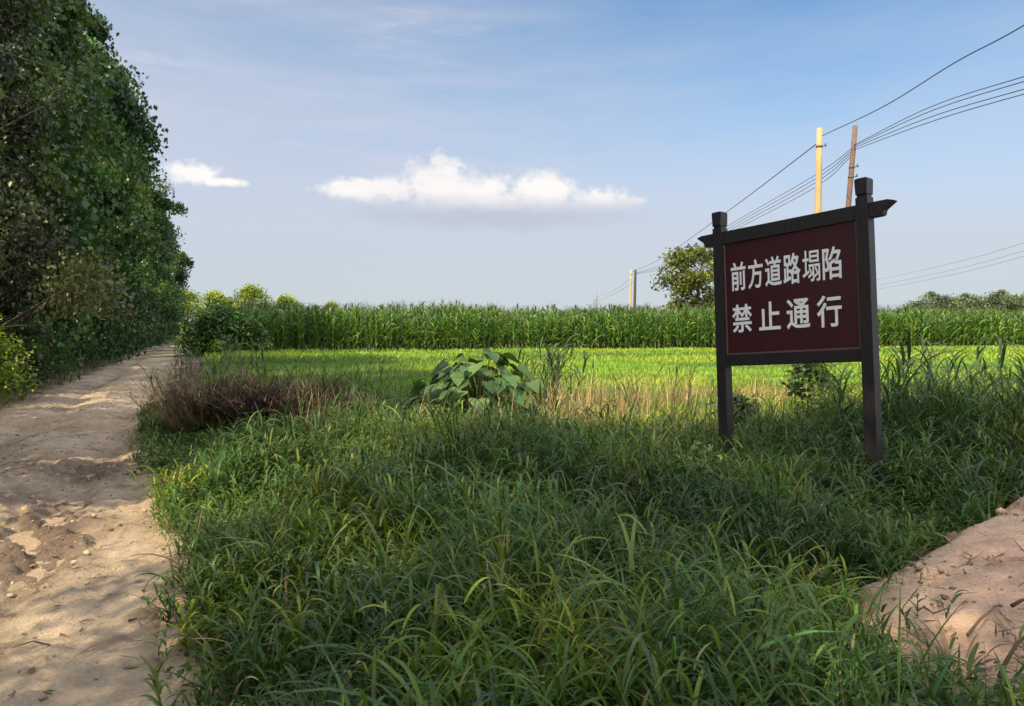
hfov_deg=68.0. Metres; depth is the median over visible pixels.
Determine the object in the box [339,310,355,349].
corn plant
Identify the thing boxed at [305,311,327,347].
corn plant
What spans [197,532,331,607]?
grass tuft
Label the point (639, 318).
corn plant
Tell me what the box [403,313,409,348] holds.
corn plant
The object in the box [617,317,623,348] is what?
corn plant
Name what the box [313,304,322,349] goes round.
corn plant
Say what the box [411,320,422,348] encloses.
corn plant
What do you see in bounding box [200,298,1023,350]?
corn field
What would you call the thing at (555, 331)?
corn plant
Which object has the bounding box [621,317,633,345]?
corn plant
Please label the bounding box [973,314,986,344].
corn plant
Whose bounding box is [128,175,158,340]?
roadside tree
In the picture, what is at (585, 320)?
corn plant
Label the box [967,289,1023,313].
distant tree
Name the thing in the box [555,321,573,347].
corn plant
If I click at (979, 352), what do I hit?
tall weed
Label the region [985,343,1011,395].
tall weed
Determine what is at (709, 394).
tall weed
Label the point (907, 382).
tall weed
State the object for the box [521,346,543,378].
tall weed
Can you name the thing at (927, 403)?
tall weed
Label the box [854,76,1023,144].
overhead cable
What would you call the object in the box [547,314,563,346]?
corn plant
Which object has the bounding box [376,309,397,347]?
corn plant
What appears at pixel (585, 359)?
tall weed
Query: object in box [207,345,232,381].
tall weed
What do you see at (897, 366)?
tall weed
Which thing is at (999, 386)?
tall weed
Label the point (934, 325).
corn plant
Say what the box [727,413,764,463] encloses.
tall weed
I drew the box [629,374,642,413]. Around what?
dead weed
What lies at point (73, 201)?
roadside tree
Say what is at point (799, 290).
warning sign
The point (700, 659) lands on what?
grass tuft
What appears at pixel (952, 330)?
corn plant
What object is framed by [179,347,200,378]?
tall weed
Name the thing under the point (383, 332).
corn plant
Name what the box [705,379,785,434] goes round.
leafy weed
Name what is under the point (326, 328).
corn plant
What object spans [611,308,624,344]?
corn plant
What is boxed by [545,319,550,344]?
corn plant
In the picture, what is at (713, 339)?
corn plant
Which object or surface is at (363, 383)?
tall weed
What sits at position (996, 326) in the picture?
corn plant
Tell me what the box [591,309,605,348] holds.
corn plant
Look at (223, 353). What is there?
tall weed
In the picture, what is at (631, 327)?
corn plant
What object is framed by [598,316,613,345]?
corn plant
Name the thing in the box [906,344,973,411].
tall weed
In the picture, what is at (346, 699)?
grass tuft
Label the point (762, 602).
grass tuft
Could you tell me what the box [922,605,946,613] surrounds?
dry stick
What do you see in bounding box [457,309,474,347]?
corn plant
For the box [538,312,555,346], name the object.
corn plant
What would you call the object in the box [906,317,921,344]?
corn plant
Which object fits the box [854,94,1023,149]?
overhead cable
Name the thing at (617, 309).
corn plant
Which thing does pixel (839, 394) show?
tall weed
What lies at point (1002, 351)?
tall weed
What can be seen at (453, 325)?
corn plant
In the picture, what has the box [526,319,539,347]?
corn plant
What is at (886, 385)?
tall weed
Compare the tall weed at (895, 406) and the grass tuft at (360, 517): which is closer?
the grass tuft at (360, 517)
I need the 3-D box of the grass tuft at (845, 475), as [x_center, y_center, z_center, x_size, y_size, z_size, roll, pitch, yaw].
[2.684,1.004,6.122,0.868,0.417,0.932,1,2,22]
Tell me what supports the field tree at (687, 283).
on the ground at (30, 542)
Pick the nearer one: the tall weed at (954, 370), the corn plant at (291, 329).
the tall weed at (954, 370)
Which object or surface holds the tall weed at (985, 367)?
on the ground at (30, 542)
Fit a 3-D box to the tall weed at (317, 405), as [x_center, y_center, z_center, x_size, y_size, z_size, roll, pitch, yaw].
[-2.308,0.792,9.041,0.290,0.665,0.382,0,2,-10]
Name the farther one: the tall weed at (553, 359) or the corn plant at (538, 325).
the corn plant at (538, 325)
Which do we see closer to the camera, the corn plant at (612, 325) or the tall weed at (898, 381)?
the tall weed at (898, 381)
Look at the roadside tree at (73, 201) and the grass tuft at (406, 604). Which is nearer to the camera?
the grass tuft at (406, 604)
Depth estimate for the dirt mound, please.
3.52 m
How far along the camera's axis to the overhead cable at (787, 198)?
42.92 m
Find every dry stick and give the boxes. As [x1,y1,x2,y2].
[12,640,50,647]
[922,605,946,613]
[966,605,997,636]
[993,635,1023,692]
[1010,598,1023,607]
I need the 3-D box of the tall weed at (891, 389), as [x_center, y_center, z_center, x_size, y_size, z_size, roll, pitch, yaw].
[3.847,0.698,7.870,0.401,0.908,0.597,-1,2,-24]
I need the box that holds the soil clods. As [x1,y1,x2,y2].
[0,410,1023,700]
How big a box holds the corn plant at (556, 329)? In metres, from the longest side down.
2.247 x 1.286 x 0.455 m
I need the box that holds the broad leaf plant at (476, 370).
[401,348,560,420]
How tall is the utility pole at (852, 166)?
10.622 m
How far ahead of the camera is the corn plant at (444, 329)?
41.95 m
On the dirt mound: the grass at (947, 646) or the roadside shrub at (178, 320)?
the grass at (947, 646)
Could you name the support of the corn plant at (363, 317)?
on the ground at (30, 542)
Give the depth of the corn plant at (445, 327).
41.35 m
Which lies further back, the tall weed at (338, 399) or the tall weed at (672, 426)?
the tall weed at (338, 399)
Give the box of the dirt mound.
[849,497,1023,705]
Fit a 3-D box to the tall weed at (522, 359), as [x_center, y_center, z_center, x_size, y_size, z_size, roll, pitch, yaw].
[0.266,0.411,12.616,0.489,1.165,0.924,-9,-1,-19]
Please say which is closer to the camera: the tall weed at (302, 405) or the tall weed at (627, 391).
the tall weed at (302, 405)
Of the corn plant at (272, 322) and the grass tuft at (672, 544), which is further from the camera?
the corn plant at (272, 322)
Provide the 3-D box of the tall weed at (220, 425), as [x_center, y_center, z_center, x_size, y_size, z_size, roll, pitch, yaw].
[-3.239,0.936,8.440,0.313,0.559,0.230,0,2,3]
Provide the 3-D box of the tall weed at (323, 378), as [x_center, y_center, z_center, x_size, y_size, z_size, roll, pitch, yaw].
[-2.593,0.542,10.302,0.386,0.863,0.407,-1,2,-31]
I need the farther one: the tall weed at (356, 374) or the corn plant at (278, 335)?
the corn plant at (278, 335)
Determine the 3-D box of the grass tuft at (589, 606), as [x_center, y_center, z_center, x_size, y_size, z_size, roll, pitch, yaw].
[0.340,1.165,2.857,0.592,0.377,0.809,0,2,7]
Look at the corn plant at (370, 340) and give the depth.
40.65 m
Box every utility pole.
[629,270,632,308]
[633,270,636,309]
[814,128,826,212]
[846,125,858,206]
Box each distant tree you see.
[894,298,935,309]
[902,291,956,309]
[938,293,969,307]
[943,292,1002,313]
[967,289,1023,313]
[967,296,1005,310]
[1001,292,1023,309]
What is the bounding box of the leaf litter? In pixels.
[0,377,184,704]
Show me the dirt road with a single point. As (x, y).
(66, 679)
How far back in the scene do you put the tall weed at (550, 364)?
11.36 m
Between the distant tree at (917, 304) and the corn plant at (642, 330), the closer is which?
the corn plant at (642, 330)
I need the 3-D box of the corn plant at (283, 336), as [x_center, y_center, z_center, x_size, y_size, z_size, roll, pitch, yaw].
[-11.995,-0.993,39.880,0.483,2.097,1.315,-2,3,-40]
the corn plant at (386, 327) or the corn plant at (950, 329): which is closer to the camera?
the corn plant at (386, 327)
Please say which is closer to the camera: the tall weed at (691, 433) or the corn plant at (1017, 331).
the tall weed at (691, 433)
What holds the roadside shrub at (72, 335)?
on the ground at (30, 542)
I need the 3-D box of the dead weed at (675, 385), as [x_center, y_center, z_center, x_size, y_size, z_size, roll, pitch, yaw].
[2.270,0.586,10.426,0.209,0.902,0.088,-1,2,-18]
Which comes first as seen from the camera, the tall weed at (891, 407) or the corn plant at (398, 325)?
the tall weed at (891, 407)
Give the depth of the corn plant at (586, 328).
43.62 m
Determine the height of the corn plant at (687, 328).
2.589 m
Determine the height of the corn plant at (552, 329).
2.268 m
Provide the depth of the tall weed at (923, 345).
8.70 m
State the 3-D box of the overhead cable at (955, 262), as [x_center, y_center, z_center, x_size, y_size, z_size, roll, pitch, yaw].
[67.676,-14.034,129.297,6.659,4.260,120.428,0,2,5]
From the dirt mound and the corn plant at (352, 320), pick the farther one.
the corn plant at (352, 320)
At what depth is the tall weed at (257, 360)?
14.52 m
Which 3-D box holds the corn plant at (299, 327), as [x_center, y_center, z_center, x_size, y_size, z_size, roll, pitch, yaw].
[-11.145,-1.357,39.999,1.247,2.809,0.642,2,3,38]
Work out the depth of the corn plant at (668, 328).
44.45 m
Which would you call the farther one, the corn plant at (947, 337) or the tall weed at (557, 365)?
the corn plant at (947, 337)
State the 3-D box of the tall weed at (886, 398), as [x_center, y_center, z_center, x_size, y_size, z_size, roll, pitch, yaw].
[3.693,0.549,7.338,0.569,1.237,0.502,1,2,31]
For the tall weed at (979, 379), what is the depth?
8.13 m
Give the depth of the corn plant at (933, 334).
47.78 m
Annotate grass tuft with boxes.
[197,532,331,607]
[206,510,394,611]
[233,488,305,538]
[251,649,452,705]
[263,635,632,705]
[275,660,462,705]
[282,585,498,705]
[320,495,382,538]
[324,433,417,470]
[330,492,469,590]
[340,449,435,472]
[341,580,495,650]
[345,567,519,654]
[366,667,551,705]
[367,464,449,498]
[382,437,439,479]
[395,466,507,523]
[403,449,468,486]
[421,572,652,688]
[427,512,516,554]
[456,619,711,705]
[494,472,585,508]
[520,483,613,533]
[526,590,670,702]
[545,467,648,527]
[563,624,823,705]
[565,570,771,650]
[571,456,674,515]
[600,485,679,553]
[612,601,782,705]
[615,678,719,696]
[623,517,698,562]
[634,527,743,594]
[647,585,892,705]
[662,542,827,618]
[682,462,814,524]
[697,621,902,705]
[732,441,855,503]
[756,482,879,536]
[770,462,870,520]
[778,442,842,467]
[782,450,887,497]
[801,451,898,502]
[804,457,922,504]
[812,466,906,512]
[831,442,919,485]
[832,441,941,493]
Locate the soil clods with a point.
(914, 564)
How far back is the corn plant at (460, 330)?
41.57 m
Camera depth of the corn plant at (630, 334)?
43.53 m
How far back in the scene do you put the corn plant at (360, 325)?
41.25 m
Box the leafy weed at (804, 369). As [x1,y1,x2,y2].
[781,363,839,425]
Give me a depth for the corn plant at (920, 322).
47.40 m
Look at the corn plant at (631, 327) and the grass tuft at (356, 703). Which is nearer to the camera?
the grass tuft at (356, 703)
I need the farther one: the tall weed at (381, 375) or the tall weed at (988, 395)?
the tall weed at (381, 375)
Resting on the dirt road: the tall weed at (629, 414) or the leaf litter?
the leaf litter
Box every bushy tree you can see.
[175,288,205,333]
[199,288,237,309]
[223,283,274,310]
[273,293,304,309]
[325,301,345,308]
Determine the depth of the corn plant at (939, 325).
47.86 m
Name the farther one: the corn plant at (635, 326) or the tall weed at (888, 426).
the corn plant at (635, 326)
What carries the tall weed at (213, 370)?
on the ground at (30, 542)
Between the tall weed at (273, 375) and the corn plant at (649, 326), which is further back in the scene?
the corn plant at (649, 326)
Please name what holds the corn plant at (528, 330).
on the ground at (30, 542)
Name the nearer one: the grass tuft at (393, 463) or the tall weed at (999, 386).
the grass tuft at (393, 463)
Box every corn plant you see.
[260,316,276,343]
[269,310,276,348]
[273,315,281,347]
[274,315,285,348]
[275,310,298,347]
[279,305,296,348]
[281,316,287,348]
[282,314,303,347]
[289,305,294,345]
[291,306,298,347]
[291,306,306,348]
[292,302,307,347]
[297,303,304,346]
[302,312,314,347]
[303,310,320,345]
[304,314,309,350]
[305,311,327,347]
[308,304,322,346]
[311,309,333,346]
[313,303,320,348]
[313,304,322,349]
[316,308,332,350]
[323,314,337,347]
[326,304,330,345]
[328,311,338,349]
[328,317,347,347]
[333,311,344,347]
[334,316,338,348]
[336,310,349,349]
[337,311,354,346]
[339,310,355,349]
[341,307,350,347]
[343,303,357,347]
[352,313,361,348]
[353,302,359,345]
[353,302,371,347]
[355,316,362,348]
[358,302,376,342]
[358,309,374,348]
[361,315,373,347]
[362,306,374,348]
[368,311,380,347]
[371,310,389,346]
[374,310,384,346]
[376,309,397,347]
[377,317,388,347]
[384,313,399,345]
[385,305,396,349]
[386,304,402,346]
[388,306,404,349]
[391,307,402,347]
[393,313,408,348]
[396,309,411,347]
[398,317,413,349]
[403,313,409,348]
[404,318,420,350]
[407,321,414,347]
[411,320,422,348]
[413,321,429,348]
[416,315,421,349]
[418,312,436,347]
[424,317,431,348]
[428,309,436,348]
[429,317,439,349]
[431,313,449,346]
[432,316,447,347]
[435,303,445,345]
[437,313,454,348]
[439,310,446,346]
[442,313,459,347]
[446,307,460,347]
[447,315,457,349]
[449,312,460,347]
[449,315,469,348]
[454,308,459,339]
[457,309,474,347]
[459,309,477,347]
[461,307,470,345]
[462,313,479,349]
[462,314,471,347]
[468,311,481,348]
[471,306,480,348]
[471,316,484,346]
[475,316,489,346]
[478,312,483,348]
[484,306,491,347]
[484,309,489,346]
[485,316,493,344]
[487,318,503,347]
[488,313,494,346]
[492,319,506,347]
[497,310,515,343]
[497,320,501,346]
[499,323,504,347]
[500,319,517,346]
[503,312,514,345]
[508,320,524,345]
[510,310,517,347]
[510,314,527,347]
[515,317,521,342]
[518,318,531,347]
[523,316,538,347]
[525,311,533,345]
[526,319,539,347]
[529,313,536,346]
[534,311,544,344]
[536,317,545,347]
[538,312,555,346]
[540,315,549,347]
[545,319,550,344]
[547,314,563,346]
[548,314,565,345]
[549,312,556,346]
[550,316,562,345]
[553,310,570,344]
[555,317,569,347]
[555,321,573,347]
[557,311,573,345]
[561,312,576,345]
[566,315,580,345]
[571,310,579,347]
[573,317,581,346]
[575,314,587,346]
[579,319,594,347]
[580,312,589,347]
[582,314,594,345]
[585,308,600,348]
[588,318,605,347]
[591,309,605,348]
[593,310,605,347]
[594,308,602,346]
[598,308,611,347]
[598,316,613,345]
[605,310,613,347]
[605,311,621,344]
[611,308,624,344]
[611,317,618,346]
[613,308,630,346]
[614,304,621,348]
[615,308,622,346]
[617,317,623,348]
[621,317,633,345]
[623,314,631,345]
[627,309,639,347]
[628,310,649,344]
[628,320,633,346]
[631,311,638,346]
[633,310,638,344]
[635,314,649,345]
[637,305,644,345]
[639,304,657,345]
[641,315,650,345]
[646,310,656,346]
[647,313,663,346]
[649,307,654,347]
[654,314,663,346]
[656,309,670,346]
[662,312,672,347]
[662,312,675,346]
[665,312,676,347]
[673,309,681,346]
[676,305,688,346]
[678,307,695,343]
[678,310,690,346]
[683,305,695,346]
[693,309,701,346]
[695,314,710,345]
[699,312,714,346]
[700,302,710,347]
[712,310,715,345]
[878,311,889,345]
[879,314,889,344]
[884,312,889,346]
[885,307,901,342]
[889,308,904,344]
[893,315,903,343]
[894,310,907,344]
[900,316,905,343]
[904,314,908,337]
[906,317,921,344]
[911,314,919,345]
[915,310,929,340]
[917,312,925,344]
[923,318,934,344]
[925,319,939,344]
[926,314,945,342]
[928,321,932,343]
[936,317,941,343]
[937,316,952,344]
[942,318,953,344]
[945,312,958,342]
[947,309,961,343]
[948,316,955,345]
[955,308,971,343]
[960,312,975,340]
[960,316,966,344]
[962,312,977,344]
[967,311,980,344]
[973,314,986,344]
[979,312,989,344]
[980,317,994,342]
[987,319,994,344]
[988,313,998,345]
[993,317,1005,345]
[994,313,1000,344]
[1002,317,1015,343]
[1003,313,1012,342]
[1003,319,1007,343]
[1008,320,1019,343]
[1010,319,1023,343]
[1014,321,1023,344]
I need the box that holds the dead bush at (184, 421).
[124,360,284,434]
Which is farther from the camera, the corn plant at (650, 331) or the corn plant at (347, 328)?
the corn plant at (650, 331)
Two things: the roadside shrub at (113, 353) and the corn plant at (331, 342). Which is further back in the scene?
the corn plant at (331, 342)
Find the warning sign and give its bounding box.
[697,177,896,495]
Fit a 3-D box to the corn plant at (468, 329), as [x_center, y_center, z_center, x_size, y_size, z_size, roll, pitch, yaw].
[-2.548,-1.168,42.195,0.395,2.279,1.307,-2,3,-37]
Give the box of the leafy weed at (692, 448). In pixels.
[689,433,740,465]
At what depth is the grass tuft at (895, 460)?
6.33 m
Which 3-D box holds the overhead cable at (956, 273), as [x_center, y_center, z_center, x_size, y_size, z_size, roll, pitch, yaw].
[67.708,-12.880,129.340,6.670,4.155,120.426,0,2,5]
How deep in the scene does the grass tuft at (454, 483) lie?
5.18 m
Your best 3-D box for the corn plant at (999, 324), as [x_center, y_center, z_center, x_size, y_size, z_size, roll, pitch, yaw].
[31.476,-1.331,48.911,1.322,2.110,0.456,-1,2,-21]
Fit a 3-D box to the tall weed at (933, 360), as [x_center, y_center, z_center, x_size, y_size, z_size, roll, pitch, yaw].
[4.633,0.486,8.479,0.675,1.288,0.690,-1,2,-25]
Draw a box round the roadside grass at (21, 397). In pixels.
[0,343,149,410]
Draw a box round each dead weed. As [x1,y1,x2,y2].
[361,353,375,398]
[609,369,629,411]
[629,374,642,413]
[670,366,681,414]
[686,368,694,412]
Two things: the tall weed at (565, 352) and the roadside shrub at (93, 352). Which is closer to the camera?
the tall weed at (565, 352)
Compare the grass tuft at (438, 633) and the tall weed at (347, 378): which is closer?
the grass tuft at (438, 633)
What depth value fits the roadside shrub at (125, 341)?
34.69 m
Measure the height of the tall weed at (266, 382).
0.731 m
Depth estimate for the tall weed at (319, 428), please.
6.55 m
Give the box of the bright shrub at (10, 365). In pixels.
[0,313,43,394]
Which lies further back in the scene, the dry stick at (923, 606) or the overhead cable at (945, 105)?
the overhead cable at (945, 105)
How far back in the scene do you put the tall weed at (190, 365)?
14.12 m
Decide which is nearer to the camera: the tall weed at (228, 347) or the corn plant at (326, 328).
the tall weed at (228, 347)
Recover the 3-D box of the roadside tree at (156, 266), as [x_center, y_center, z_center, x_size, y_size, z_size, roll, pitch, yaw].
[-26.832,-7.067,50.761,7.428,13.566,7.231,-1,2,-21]
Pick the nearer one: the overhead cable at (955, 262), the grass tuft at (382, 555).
the grass tuft at (382, 555)
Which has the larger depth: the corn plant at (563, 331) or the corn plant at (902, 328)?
the corn plant at (902, 328)
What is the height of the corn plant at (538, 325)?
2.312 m
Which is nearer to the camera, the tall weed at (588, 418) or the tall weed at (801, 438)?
the tall weed at (801, 438)
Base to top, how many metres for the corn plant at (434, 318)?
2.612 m
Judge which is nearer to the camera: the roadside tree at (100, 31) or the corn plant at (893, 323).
the roadside tree at (100, 31)
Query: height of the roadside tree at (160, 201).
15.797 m
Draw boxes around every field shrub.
[172,307,242,355]
[173,299,256,353]
[205,308,274,352]
[233,318,273,351]
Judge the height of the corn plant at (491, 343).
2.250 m
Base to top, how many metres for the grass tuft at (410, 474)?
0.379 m
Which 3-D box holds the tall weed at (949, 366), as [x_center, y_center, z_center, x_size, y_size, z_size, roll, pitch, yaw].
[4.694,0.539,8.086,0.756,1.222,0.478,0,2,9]
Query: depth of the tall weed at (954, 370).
9.34 m
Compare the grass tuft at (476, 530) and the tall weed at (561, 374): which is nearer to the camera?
the grass tuft at (476, 530)
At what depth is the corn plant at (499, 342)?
42.56 m
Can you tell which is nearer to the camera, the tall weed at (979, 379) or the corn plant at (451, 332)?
the tall weed at (979, 379)
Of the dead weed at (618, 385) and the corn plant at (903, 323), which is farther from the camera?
the corn plant at (903, 323)
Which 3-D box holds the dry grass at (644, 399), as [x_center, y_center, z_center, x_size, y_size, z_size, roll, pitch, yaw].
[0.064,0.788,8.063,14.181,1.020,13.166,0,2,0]
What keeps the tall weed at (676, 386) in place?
on the ground at (30, 542)
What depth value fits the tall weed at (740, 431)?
7.88 m
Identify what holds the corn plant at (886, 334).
on the ground at (30, 542)
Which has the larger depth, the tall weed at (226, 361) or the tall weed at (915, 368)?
the tall weed at (226, 361)
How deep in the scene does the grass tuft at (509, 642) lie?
2.52 m
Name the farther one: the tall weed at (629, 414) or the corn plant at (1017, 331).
the corn plant at (1017, 331)
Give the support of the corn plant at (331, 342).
on the ground at (30, 542)
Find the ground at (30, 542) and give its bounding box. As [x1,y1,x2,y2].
[0,328,1014,705]
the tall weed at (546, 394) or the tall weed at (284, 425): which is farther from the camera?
the tall weed at (546, 394)
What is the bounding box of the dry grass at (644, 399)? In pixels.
[2,363,1023,696]
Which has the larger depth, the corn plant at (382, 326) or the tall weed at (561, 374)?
the corn plant at (382, 326)
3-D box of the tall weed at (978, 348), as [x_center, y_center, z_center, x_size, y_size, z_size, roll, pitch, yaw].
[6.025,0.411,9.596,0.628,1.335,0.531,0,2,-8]
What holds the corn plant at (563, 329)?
on the ground at (30, 542)
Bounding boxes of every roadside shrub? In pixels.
[0,313,80,382]
[23,304,91,371]
[71,324,110,366]
[87,308,130,359]
[108,315,135,355]
[120,309,163,351]
[130,306,175,347]
[147,310,176,343]
[152,304,184,338]
[164,311,187,338]
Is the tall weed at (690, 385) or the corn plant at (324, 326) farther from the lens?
the corn plant at (324, 326)
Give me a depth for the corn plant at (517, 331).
42.85 m
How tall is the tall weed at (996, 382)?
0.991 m
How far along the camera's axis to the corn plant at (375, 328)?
40.68 m
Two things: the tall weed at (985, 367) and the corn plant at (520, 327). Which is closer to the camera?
the tall weed at (985, 367)
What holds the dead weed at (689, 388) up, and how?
on the ground at (30, 542)
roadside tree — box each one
[0,0,26,277]
[0,0,104,375]
[0,0,137,387]
[0,0,155,365]
[0,0,158,363]
[0,7,168,358]
[0,51,92,118]
[1,4,167,347]
[99,49,158,337]
[128,169,171,346]
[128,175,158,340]
[137,172,174,328]
[143,163,193,335]
[154,210,177,331]
[160,210,190,326]
[163,219,182,303]
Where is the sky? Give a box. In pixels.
[86,0,1023,320]
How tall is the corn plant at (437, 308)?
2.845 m
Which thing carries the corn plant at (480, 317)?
on the ground at (30, 542)
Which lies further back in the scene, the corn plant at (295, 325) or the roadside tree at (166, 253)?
the roadside tree at (166, 253)
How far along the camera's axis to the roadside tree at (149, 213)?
42.07 m
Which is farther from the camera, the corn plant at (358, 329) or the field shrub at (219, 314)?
the corn plant at (358, 329)
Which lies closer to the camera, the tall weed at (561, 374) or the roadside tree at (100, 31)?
the tall weed at (561, 374)
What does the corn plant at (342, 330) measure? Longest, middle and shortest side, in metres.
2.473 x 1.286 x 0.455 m
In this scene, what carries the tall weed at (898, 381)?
on the ground at (30, 542)
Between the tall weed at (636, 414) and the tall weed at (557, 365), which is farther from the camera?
the tall weed at (557, 365)
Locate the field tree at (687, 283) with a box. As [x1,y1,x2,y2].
[650,242,714,310]
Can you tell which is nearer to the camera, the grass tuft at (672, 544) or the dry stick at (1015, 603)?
the dry stick at (1015, 603)
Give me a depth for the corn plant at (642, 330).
43.55 m
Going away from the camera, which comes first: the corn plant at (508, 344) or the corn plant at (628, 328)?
the corn plant at (508, 344)
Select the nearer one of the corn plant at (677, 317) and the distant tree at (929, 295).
the corn plant at (677, 317)
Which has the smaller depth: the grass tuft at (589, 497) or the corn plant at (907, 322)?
the grass tuft at (589, 497)
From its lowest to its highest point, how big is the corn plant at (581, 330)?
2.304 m
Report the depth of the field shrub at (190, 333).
36.80 m
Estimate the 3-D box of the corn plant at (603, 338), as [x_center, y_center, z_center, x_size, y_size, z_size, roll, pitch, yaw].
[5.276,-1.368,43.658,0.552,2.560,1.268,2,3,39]
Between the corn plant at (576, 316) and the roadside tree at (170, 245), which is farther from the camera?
the roadside tree at (170, 245)
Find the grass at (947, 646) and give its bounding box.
[886,614,1014,680]
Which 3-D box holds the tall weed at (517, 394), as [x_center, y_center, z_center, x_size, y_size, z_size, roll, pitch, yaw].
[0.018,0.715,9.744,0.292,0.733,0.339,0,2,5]
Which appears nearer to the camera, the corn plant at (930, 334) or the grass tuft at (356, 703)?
the grass tuft at (356, 703)
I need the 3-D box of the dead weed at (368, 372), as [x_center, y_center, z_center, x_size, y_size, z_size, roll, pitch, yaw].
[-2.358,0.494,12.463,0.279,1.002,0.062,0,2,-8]
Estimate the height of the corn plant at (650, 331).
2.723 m
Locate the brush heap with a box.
[154,361,392,426]
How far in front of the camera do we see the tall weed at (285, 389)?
9.97 m
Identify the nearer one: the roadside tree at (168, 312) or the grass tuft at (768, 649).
the grass tuft at (768, 649)
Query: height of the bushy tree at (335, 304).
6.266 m
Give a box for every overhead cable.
[632,144,815,271]
[635,150,852,273]
[637,148,852,272]
[639,155,852,273]
[641,155,848,272]
[822,25,1023,135]
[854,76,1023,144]
[854,89,1023,147]
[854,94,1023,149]
[855,81,1023,145]
[877,243,1022,279]
[879,256,1023,288]
[880,251,1021,284]
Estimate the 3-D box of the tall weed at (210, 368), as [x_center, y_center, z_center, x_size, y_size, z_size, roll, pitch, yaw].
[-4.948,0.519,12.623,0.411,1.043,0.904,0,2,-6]
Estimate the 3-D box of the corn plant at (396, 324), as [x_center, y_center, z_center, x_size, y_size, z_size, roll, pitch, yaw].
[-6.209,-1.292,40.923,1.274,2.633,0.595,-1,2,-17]
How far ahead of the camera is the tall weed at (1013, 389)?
7.63 m
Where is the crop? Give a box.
[198,344,1023,449]
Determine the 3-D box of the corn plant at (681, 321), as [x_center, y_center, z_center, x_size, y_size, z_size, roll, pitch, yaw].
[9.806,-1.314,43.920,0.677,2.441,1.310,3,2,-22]
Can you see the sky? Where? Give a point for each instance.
(508, 153)
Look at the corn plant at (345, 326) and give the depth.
41.04 m
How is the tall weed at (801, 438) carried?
on the ground at (30, 542)
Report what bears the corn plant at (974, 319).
on the ground at (30, 542)
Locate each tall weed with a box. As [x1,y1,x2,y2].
[132,365,163,408]
[161,361,191,393]
[172,339,181,382]
[172,344,182,387]
[179,342,200,383]
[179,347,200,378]
[183,354,199,384]
[196,354,224,388]
[198,361,227,386]
[201,348,223,385]
[206,414,228,449]
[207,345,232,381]
[210,351,234,381]
[219,338,235,368]
[223,334,232,369]
[235,352,259,387]
[237,352,264,387]
[243,401,275,438]
[247,340,273,381]
[249,357,287,390]
[250,361,275,392]
[253,344,286,388]
[253,372,275,396]
[255,345,281,390]
[267,413,302,460]
[270,374,299,422]
[276,374,298,422]
[278,349,314,385]
[290,365,312,395]
[292,360,313,391]
[299,404,341,464]
[300,393,307,427]
[308,392,326,422]
[313,361,335,399]
[317,421,342,464]
[319,389,355,417]
[331,367,361,397]
[344,360,361,396]
[352,372,382,400]
[352,385,363,415]
[354,372,369,396]
[372,354,388,395]
[377,407,409,457]
[386,398,417,435]
[399,383,412,415]
[442,366,458,413]
[505,381,522,420]
[513,345,530,381]
[517,349,533,386]
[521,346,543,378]
[529,337,562,397]
[531,340,566,388]
[532,356,555,402]
[536,343,569,400]
[536,378,559,415]
[537,363,561,403]
[538,344,568,397]
[538,362,561,395]
[542,342,564,392]
[544,334,582,386]
[544,343,569,408]
[546,344,589,391]
[547,358,571,400]
[549,341,583,393]
[551,338,575,385]
[552,344,582,407]
[559,372,579,413]
[561,367,582,405]
[566,334,610,404]
[571,365,602,405]
[575,404,606,445]
[581,360,606,401]
[604,397,624,423]
[612,403,640,435]
[616,365,647,414]
[624,383,649,427]
[628,400,639,442]
[661,407,693,459]
[663,366,687,412]
[678,365,704,414]
[679,415,710,460]
[697,377,717,427]
[698,380,715,421]
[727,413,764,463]
[735,416,749,452]
[752,425,774,449]
[789,420,815,467]
[806,363,862,437]
[814,372,848,451]
[821,363,855,450]
[852,363,901,440]
[861,347,925,446]
[879,331,948,462]
[879,341,906,404]
[881,343,943,453]
[881,359,925,406]
[881,360,926,427]
[881,395,913,442]
[883,352,942,395]
[884,385,902,440]
[886,401,899,448]
[887,379,896,411]
[888,384,911,439]
[891,343,943,407]
[895,334,956,402]
[898,346,965,447]
[901,356,963,436]
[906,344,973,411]
[909,339,975,393]
[913,352,985,419]
[917,340,966,387]
[919,347,969,406]
[921,359,982,419]
[941,350,979,386]
[942,354,956,395]
[950,358,1007,405]
[954,359,979,396]
[955,373,1009,453]
[957,346,996,406]
[960,376,991,422]
[961,364,995,404]
[962,333,996,388]
[963,363,1008,403]
[967,357,1023,409]
[968,359,995,414]
[974,337,1019,430]
[978,387,1006,413]
[979,393,1013,442]
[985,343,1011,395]
[985,362,1022,419]
[987,376,1021,429]
[997,365,1023,428]
[1003,355,1023,398]
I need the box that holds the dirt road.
[0,345,266,705]
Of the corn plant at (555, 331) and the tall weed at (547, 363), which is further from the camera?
the corn plant at (555, 331)
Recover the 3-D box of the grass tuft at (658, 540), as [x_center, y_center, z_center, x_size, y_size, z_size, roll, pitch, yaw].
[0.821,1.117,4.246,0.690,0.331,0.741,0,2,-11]
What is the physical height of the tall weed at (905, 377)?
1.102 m
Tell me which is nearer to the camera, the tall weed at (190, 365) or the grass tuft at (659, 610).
the grass tuft at (659, 610)
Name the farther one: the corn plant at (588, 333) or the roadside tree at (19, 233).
the corn plant at (588, 333)
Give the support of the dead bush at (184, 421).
on the ground at (30, 542)
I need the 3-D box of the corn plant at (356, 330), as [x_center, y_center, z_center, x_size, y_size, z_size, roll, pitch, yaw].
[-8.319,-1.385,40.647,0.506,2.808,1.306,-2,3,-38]
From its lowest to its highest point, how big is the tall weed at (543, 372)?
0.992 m
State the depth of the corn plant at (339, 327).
40.46 m

